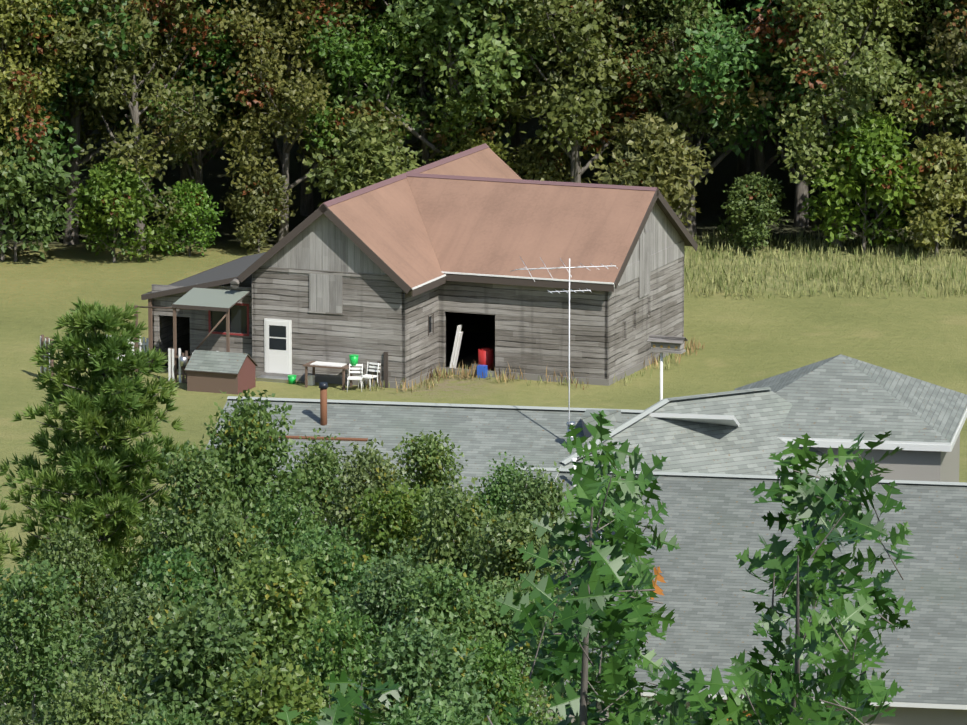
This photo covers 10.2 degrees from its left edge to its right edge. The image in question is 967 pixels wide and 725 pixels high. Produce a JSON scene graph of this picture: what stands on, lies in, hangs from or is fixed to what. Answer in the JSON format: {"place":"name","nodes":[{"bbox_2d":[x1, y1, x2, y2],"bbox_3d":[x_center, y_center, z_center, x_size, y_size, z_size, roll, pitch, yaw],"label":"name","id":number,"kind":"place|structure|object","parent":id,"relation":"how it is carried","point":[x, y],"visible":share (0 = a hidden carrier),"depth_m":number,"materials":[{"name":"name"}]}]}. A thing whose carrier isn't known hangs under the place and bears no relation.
{"place":"outdoors","nodes":[
{"label":"outdoors","id":0,"kind":"place"},
{"bbox_2d":[0,17,966,723],"bbox_3d":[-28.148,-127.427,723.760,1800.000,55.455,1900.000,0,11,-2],"label":"ground","id":1,"kind":"structure","parent":0,"point":[746,339],"depth_m":200.28,"materials":[{"name":"green plant"}]},
{"bbox_2d":[0,72,17,108],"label":"forest tree","id":2,"kind":"object","parent":1,"relation":"on","point":[4,100],"visible":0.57,"depth_m":209.59,"materials":[{"name":"green plant"}]},
{"bbox_2d":[0,486,39,724],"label":"bush","id":3,"kind":"object","parent":1,"relation":"on","point":[13,545],"visible":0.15,"depth_m":120.85,"materials":[{"name":"green plant"}]},
{"bbox_2d":[0,701,49,724],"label":"bush","id":4,"kind":"object","parent":1,"relation":"on","point":[15,719],"visible":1,"depth_m":91.04,"materials":[{"name":"green plant"}]},
{"bbox_2d":[0,113,85,261],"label":"edge bush","id":5,"kind":"object","parent":1,"relation":"on","point":[13,191],"visible":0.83,"depth_m":211.04,"materials":[{"name":"green plant"}]},
{"bbox_2d":[2,47,94,200],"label":"forest tree","id":6,"kind":"object","parent":1,"relation":"on","point":[62,118],"depth_m":226.83,"materials":[{"name":"green plant"}]},
{"bbox_2d":[0,0,105,260],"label":"forest tree","id":7,"kind":"object","parent":1,"relation":"on","point":[10,14],"visible":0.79,"depth_m":210.25,"materials":[{"name":"green plant"}]},
{"bbox_2d":[0,556,111,724],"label":"bush","id":8,"kind":"object","parent":1,"relation":"on","point":[30,621],"visible":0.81,"depth_m":112.72,"materials":[{"name":"green plant"}]},
{"bbox_2d":[14,510,127,718],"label":"bush","id":9,"kind":"object","parent":1,"relation":"on","point":[72,554],"visible":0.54,"depth_m":119.81,"materials":[{"name":"green plant"}]},
{"bbox_2d":[12,10,157,216],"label":"forest tree","id":10,"kind":"object","parent":1,"relation":"on","point":[82,138],"depth_m":222.53,"materials":[{"name":"green plant"}]},
{"bbox_2d":[0,297,198,724],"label":"tree","id":11,"kind":"object","parent":1,"relation":"on","point":[89,465],"visible":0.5,"depth_m":132.15,"materials":[{"name":"green plant"}]},
{"bbox_2d":[38,661,160,724],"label":"bush","id":12,"kind":"object","parent":1,"relation":"on","point":[99,709],"visible":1,"depth_m":95.64,"materials":[{"name":"green plant"}]},
{"bbox_2d":[62,156,178,262],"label":"edge bush","id":13,"kind":"object","parent":1,"relation":"on","point":[117,194],"visible":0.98,"depth_m":211.03,"materials":[{"name":"green plant"}]},
{"bbox_2d":[57,574,190,724],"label":"bush","id":14,"kind":"object","parent":1,"relation":"on","point":[128,639],"visible":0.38,"depth_m":108.80,"materials":[{"name":"green plant"}]},
{"bbox_2d":[2,0,255,244],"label":"forest tree","id":15,"kind":"object","parent":1,"relation":"on","point":[73,127],"visible":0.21,"depth_m":213.10,"materials":[{"name":"green plant"}]},
{"bbox_2d":[40,335,232,382],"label":"picket fences","id":16,"kind":"object","parent":1,"relation":"on","point":[183,361],"visible":0.25,"depth_m":187.58,"materials":[{"name":"white wood"}]},
{"bbox_2d":[39,0,248,252],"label":"forest tree","id":17,"kind":"object","parent":1,"relation":"on","point":[130,72],"visible":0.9,"depth_m":211.87,"materials":[{"name":"green plant"}]},
{"bbox_2d":[104,544,225,720],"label":"bush","id":18,"kind":"object","parent":1,"relation":"on","point":[176,568],"visible":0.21,"depth_m":110.72,"materials":[{"name":"green plant"}]},
{"bbox_2d":[125,701,212,724],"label":"bush","id":19,"kind":"object","parent":1,"relation":"on","point":[184,719],"visible":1,"depth_m":86.91,"materials":[{"name":"green plant"}]},
{"bbox_2d":[86,0,280,184],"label":"forest tree","id":20,"kind":"object","parent":1,"relation":"on","point":[184,173],"visible":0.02,"depth_m":220.39,"materials":[{"name":"green plant"}]},
{"bbox_2d":[112,440,256,605],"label":"bush","id":21,"kind":"object","parent":1,"relation":"on","point":[200,478],"visible":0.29,"depth_m":126.74,"materials":[{"name":"green plant"}]},
{"bbox_2d":[143,179,226,256],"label":"edge bush","id":22,"kind":"object","parent":1,"relation":"on","point":[193,196],"visible":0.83,"depth_m":212.79,"materials":[{"name":"green plant"}]},
{"bbox_2d":[134,252,265,381],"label":"lean to","id":23,"kind":"object","parent":1,"relation":"on","point":[209,309],"visible":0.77,"depth_m":189.19,"materials":[{"name":"grey wood"}]},
{"bbox_2d":[117,0,284,237],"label":"forest tree","id":24,"kind":"object","parent":1,"relation":"on","point":[201,155],"visible":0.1,"depth_m":214.98,"materials":[{"name":"green plant"}]},
{"bbox_2d":[113,582,311,724],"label":"bush","id":25,"kind":"object","parent":1,"relation":"on","point":[195,655],"visible":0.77,"depth_m":100.66,"materials":[{"name":"green plant"}]},
{"bbox_2d":[184,350,257,394],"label":"doghouse","id":26,"kind":"object","parent":1,"relation":"on","point":[219,372],"visible":1,"depth_m":185.81,"materials":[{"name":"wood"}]},
{"bbox_2d":[164,496,303,664],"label":"bush","id":27,"kind":"object","parent":1,"relation":"on","point":[224,541],"visible":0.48,"depth_m":114.69,"materials":[{"name":"green plant"}]},
{"bbox_2d":[139,389,339,633],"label":"bush","id":28,"kind":"object","parent":1,"relation":"on","point":[245,438],"visible":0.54,"depth_m":128.50,"materials":[{"name":"green plant"}]},
{"bbox_2d":[212,11,285,191],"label":"forest tree","id":29,"kind":"object","parent":1,"relation":"on","point":[274,153],"depth_m":230.46,"materials":[{"name":"grey plant"}]},
{"bbox_2d":[220,167,297,252],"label":"edge bush","id":30,"kind":"object","parent":1,"relation":"on","point":[259,207],"visible":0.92,"depth_m":213.35,"materials":[{"name":"green plant"}]},
{"bbox_2d":[155,544,386,713],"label":"bush","id":31,"kind":"object","parent":1,"relation":"on","point":[280,596],"visible":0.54,"depth_m":108.67,"materials":[{"name":"green plant"}]},
{"bbox_2d":[206,645,358,724],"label":"bush","id":32,"kind":"object","parent":1,"relation":"on","point":[267,698],"visible":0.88,"depth_m":92.77,"materials":[{"name":"green plant"}]},
{"bbox_2d":[234,484,334,648],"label":"bush","id":33,"kind":"object","parent":1,"relation":"on","point":[282,519],"visible":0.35,"depth_m":121.02,"materials":[{"name":"green plant"}]},
{"bbox_2d":[219,0,384,215],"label":"forest tree","id":34,"kind":"object","parent":1,"relation":"on","point":[306,205],"depth_m":223.90,"materials":[{"name":"grey plant"}]},
{"bbox_2d":[199,0,419,241],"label":"forest tree","id":35,"kind":"object","parent":1,"relation":"on","point":[265,56],"visible":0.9,"depth_m":213.06,"materials":[{"name":"green plant"}]},
{"bbox_2d":[276,428,371,654],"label":"bush","id":36,"kind":"object","parent":1,"relation":"on","point":[323,455],"visible":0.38,"depth_m":131.85,"materials":[{"name":"green plant"}]},
{"bbox_2d":[225,0,425,196],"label":"forest tree","id":37,"kind":"object","parent":1,"relation":"on","point":[338,66],"visible":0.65,"depth_m":213.88,"materials":[{"name":"green plant"}]},
{"bbox_2d":[282,522,383,690],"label":"bush","id":38,"kind":"object","parent":1,"relation":"on","point":[337,563],"visible":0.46,"depth_m":116.76,"materials":[{"name":"green plant"}]},
{"bbox_2d":[290,605,402,724],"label":"bush","id":39,"kind":"object","parent":1,"relation":"on","point":[332,651],"visible":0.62,"depth_m":102.88,"materials":[{"name":"green plant"}]},
{"bbox_2d":[323,698,387,724],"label":"bush","id":40,"kind":"object","parent":1,"relation":"on","point":[374,711],"visible":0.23,"depth_m":93.27,"materials":[{"name":"green plant"}]},
{"bbox_2d":[302,110,425,205],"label":"edge bush","id":41,"kind":"object","parent":1,"relation":"on","point":[363,158],"visible":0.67,"depth_m":213.20,"materials":[{"name":"green plant"}]},
{"bbox_2d":[305,438,427,663],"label":"bush","id":42,"kind":"object","parent":1,"relation":"on","point":[371,471],"visible":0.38,"depth_m":128.91,"materials":[{"name":"green plant"}]},
{"bbox_2d":[256,325,492,391],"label":"yard clutter","id":43,"kind":"object","parent":1,"relation":"on","point":[485,361],"visible":0.94,"depth_m":187.03,"materials":[{"name":"white paint"}]},
{"bbox_2d":[329,538,439,690],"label":"bush","id":44,"kind":"object","parent":1,"relation":"on","point":[379,608],"visible":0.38,"depth_m":112.94,"materials":[{"name":"green plant"}]},
{"bbox_2d":[334,478,438,666],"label":"bush","id":45,"kind":"object","parent":1,"relation":"on","point":[395,512],"visible":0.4,"depth_m":122.97,"materials":[{"name":"green plant"}]},
{"bbox_2d":[345,610,509,724],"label":"bush","id":46,"kind":"object","parent":1,"relation":"on","point":[417,668],"visible":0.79,"depth_m":102.91,"materials":[{"name":"green plant"}]},
{"bbox_2d":[373,475,497,640],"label":"bush","id":47,"kind":"object","parent":1,"relation":"on","point":[452,522],"visible":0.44,"depth_m":120.83,"materials":[{"name":"green plant"}]},
{"bbox_2d":[392,428,479,574],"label":"bush","id":48,"kind":"object","parent":1,"relation":"on","point":[423,456],"visible":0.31,"depth_m":135.05,"materials":[{"name":"green plant"}]},
{"bbox_2d":[377,690,497,724],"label":"bush","id":49,"kind":"object","parent":1,"relation":"on","point":[432,717],"visible":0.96,"depth_m":93.12,"materials":[{"name":"green plant"}]},
{"bbox_2d":[365,560,519,706],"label":"bush","id":50,"kind":"object","parent":1,"relation":"on","point":[446,599],"visible":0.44,"depth_m":110.90,"materials":[{"name":"green plant"}]},
{"bbox_2d":[313,0,572,166],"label":"forest tree","id":51,"kind":"object","parent":1,"relation":"on","point":[447,16],"visible":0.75,"depth_m":213.97,"materials":[{"name":"green plant"}]},
{"bbox_2d":[346,0,539,165],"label":"forest tree","id":52,"kind":"object","parent":1,"relation":"on","point":[454,112],"visible":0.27,"depth_m":215.38,"materials":[{"name":"green plant"}]},
{"bbox_2d":[365,11,521,158],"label":"forest tree","id":53,"kind":"object","parent":1,"relation":"on","point":[434,114],"depth_m":225.16,"materials":[{"name":"green plant"}]},
{"bbox_2d":[237,143,697,388],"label":"barn","id":54,"kind":"structure","parent":1,"relation":"on","point":[397,267],"depth_m":187.89,"materials":[{"name":"grey wood"}]},
{"bbox_2d":[428,133,513,167],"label":"edge bush","id":55,"kind":"object","parent":1,"relation":"on","point":[474,140],"visible":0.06,"depth_m":215.41,"materials":[{"name":"green plant"}]},
{"bbox_2d":[427,41,522,124],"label":"forest tree","id":56,"kind":"object","parent":1,"relation":"on","point":[494,100],"visible":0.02,"depth_m":226.37,"materials":[{"name":"green plant"}]},
{"bbox_2d":[454,634,553,724],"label":"bush","id":57,"kind":"object","parent":1,"relation":"on","point":[490,661],"visible":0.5,"depth_m":105.16,"materials":[{"name":"green plant"}]},
{"bbox_2d":[469,451,540,562],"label":"bush","id":58,"kind":"object","parent":1,"relation":"on","point":[495,490],"visible":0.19,"depth_m":133.02,"materials":[{"name":"green plant"}]},
{"bbox_2d":[461,575,563,724],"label":"bush","id":59,"kind":"object","parent":1,"relation":"on","point":[507,617],"visible":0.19,"depth_m":113.03,"materials":[{"name":"green plant"}]},
{"bbox_2d":[454,506,581,720],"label":"bush","id":60,"kind":"object","parent":1,"relation":"on","point":[509,537],"visible":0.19,"depth_m":119.01,"materials":[{"name":"green plant"}]},
{"bbox_2d":[507,66,538,164],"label":"forest tree","id":61,"kind":"object","parent":1,"relation":"on","point":[516,139],"depth_m":237.34,"materials":[{"name":"plant"}]},
{"bbox_2d":[362,334,702,392],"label":"dry grass","id":62,"kind":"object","parent":1,"relation":"on","point":[463,375],"visible":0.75,"depth_m":187.88,"materials":[{"name":"grey plant"}]},
{"bbox_2d":[488,461,606,721],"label":"bush","id":63,"kind":"object","parent":1,"relation":"on","point":[542,498],"visible":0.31,"depth_m":128.98,"materials":[{"name":"green plant"}]},
{"bbox_2d":[505,136,593,182],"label":"edge bush","id":64,"kind":"object","parent":1,"relation":"on","point":[535,161],"visible":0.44,"depth_m":216.68,"materials":[{"name":"green plant"}]},
{"bbox_2d":[451,0,671,180],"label":"forest tree","id":65,"kind":"object","parent":1,"relation":"on","point":[611,100],"visible":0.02,"depth_m":216.70,"materials":[{"name":"green plant"}]},
{"bbox_2d":[473,0,684,182],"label":"forest tree","id":66,"kind":"object","parent":1,"relation":"on","point":[576,29],"visible":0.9,"depth_m":214.25,"materials":[{"name":"green plant"}]},
{"bbox_2d":[513,6,734,183],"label":"forest tree","id":67,"kind":"object","parent":1,"relation":"on","point":[603,162],"visible":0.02,"depth_m":219.71,"materials":[{"name":"green plant"}]},
{"bbox_2d":[588,112,712,229],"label":"edge bush","id":68,"kind":"object","parent":1,"relation":"on","point":[660,149],"visible":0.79,"depth_m":213.27,"materials":[{"name":"green plant"}]},
{"bbox_2d":[592,0,732,183],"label":"forest tree","id":69,"kind":"object","parent":1,"relation":"on","point":[726,7],"depth_m":228.27,"materials":[{"name":"plant"}]},
{"bbox_2d":[647,335,687,399],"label":"bird feeder","id":70,"kind":"object","parent":1,"relation":"on","point":[661,344],"visible":0.9,"depth_m":174.37,"materials":[{"name":"white paint"}]},
{"bbox_2d":[590,0,780,217],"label":"forest tree","id":71,"kind":"object","parent":1,"relation":"on","point":[668,44],"visible":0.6,"depth_m":214.90,"materials":[{"name":"green plant"}]},
{"bbox_2d":[560,0,818,237],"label":"forest tree","id":72,"kind":"object","parent":1,"relation":"on","point":[716,58],"visible":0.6,"depth_m":214.47,"materials":[{"name":"green plant"}]},
{"bbox_2d":[705,0,795,187],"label":"forest tree","id":73,"kind":"object","parent":1,"relation":"on","point":[743,167],"depth_m":230.82,"materials":[{"name":"plant"}]},
{"bbox_2d":[715,172,789,253],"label":"edge bush","id":74,"kind":"object","parent":1,"relation":"on","point":[754,193],"visible":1,"depth_m":213.50,"materials":[{"name":"green plant"}]},
{"bbox_2d":[739,30,778,122],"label":"forest tree","id":75,"kind":"object","parent":1,"relation":"on","point":[767,119],"depth_m":246.39,"materials":[{"name":"green plant"}]},
{"bbox_2d":[694,0,874,201],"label":"forest tree","id":76,"kind":"object","parent":1,"relation":"on","point":[761,165],"visible":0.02,"depth_m":222.65,"materials":[{"name":"green plant"}]},
{"bbox_2d":[736,22,857,157],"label":"forest tree","id":77,"kind":"object","parent":1,"relation":"on","point":[821,146],"depth_m":238.12,"materials":[{"name":"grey plant"}]},
{"bbox_2d":[713,0,896,226],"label":"forest tree","id":78,"kind":"object","parent":1,"relation":"on","point":[801,194],"visible":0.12,"depth_m":218.44,"materials":[{"name":"green plant"}]},
{"bbox_2d":[684,228,966,299],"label":"tall grass tufts","id":79,"kind":"object","parent":1,"relation":"on","point":[811,275],"visible":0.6,"depth_m":209.65,"materials":[{"name":"green plant"}]},
{"bbox_2d":[735,0,966,248],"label":"forest tree","id":80,"kind":"object","parent":1,"relation":"on","point":[837,23],"visible":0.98,"depth_m":212.59,"materials":[{"name":"green plant"}]},
{"bbox_2d":[793,110,941,254],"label":"edge bush","id":81,"kind":"object","parent":1,"relation":"on","point":[870,156],"visible":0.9,"depth_m":212.91,"materials":[{"name":"green plant"}]},
{"bbox_2d":[823,1,965,216],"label":"forest tree","id":82,"kind":"object","parent":1,"relation":"on","point":[907,47],"visible":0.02,"depth_m":221.35,"materials":[{"name":"green plant"}]},
{"bbox_2d":[868,0,966,235],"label":"forest tree","id":83,"kind":"object","parent":1,"relation":"on","point":[918,53],"visible":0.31,"depth_m":215.47,"materials":[{"name":"green plant"}]},
{"bbox_2d":[873,0,966,136],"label":"forest tree","id":84,"kind":"object","parent":1,"relation":"on","point":[953,47],"visible":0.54,"depth_m":214.51,"materials":[{"name":"green plant"}]},
{"bbox_2d":[890,131,966,256],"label":"edge bush","id":85,"kind":"object","parent":1,"relation":"on","point":[945,158],"visible":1,"depth_m":212.48,"materials":[{"name":"green plant"}]},
{"bbox_2d":[941,12,957,135],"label":"forest tree","id":86,"kind":"object","parent":1,"relation":"on","point":[946,122],"depth_m":228.17,"materials":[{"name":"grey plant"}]},
{"bbox_2d":[955,186,966,235],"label":"edge bush","id":87,"kind":"object","parent":1,"relation":"on","point":[965,233],"visible":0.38,"depth_m":214.03,"materials":[{"name":"green plant"}]},
{"bbox_2d":[186,257,966,724],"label":"house","id":88,"kind":"structure","parent":0,"point":[716,449],"depth_m":147.88,"materials":[{"name":"grey"}]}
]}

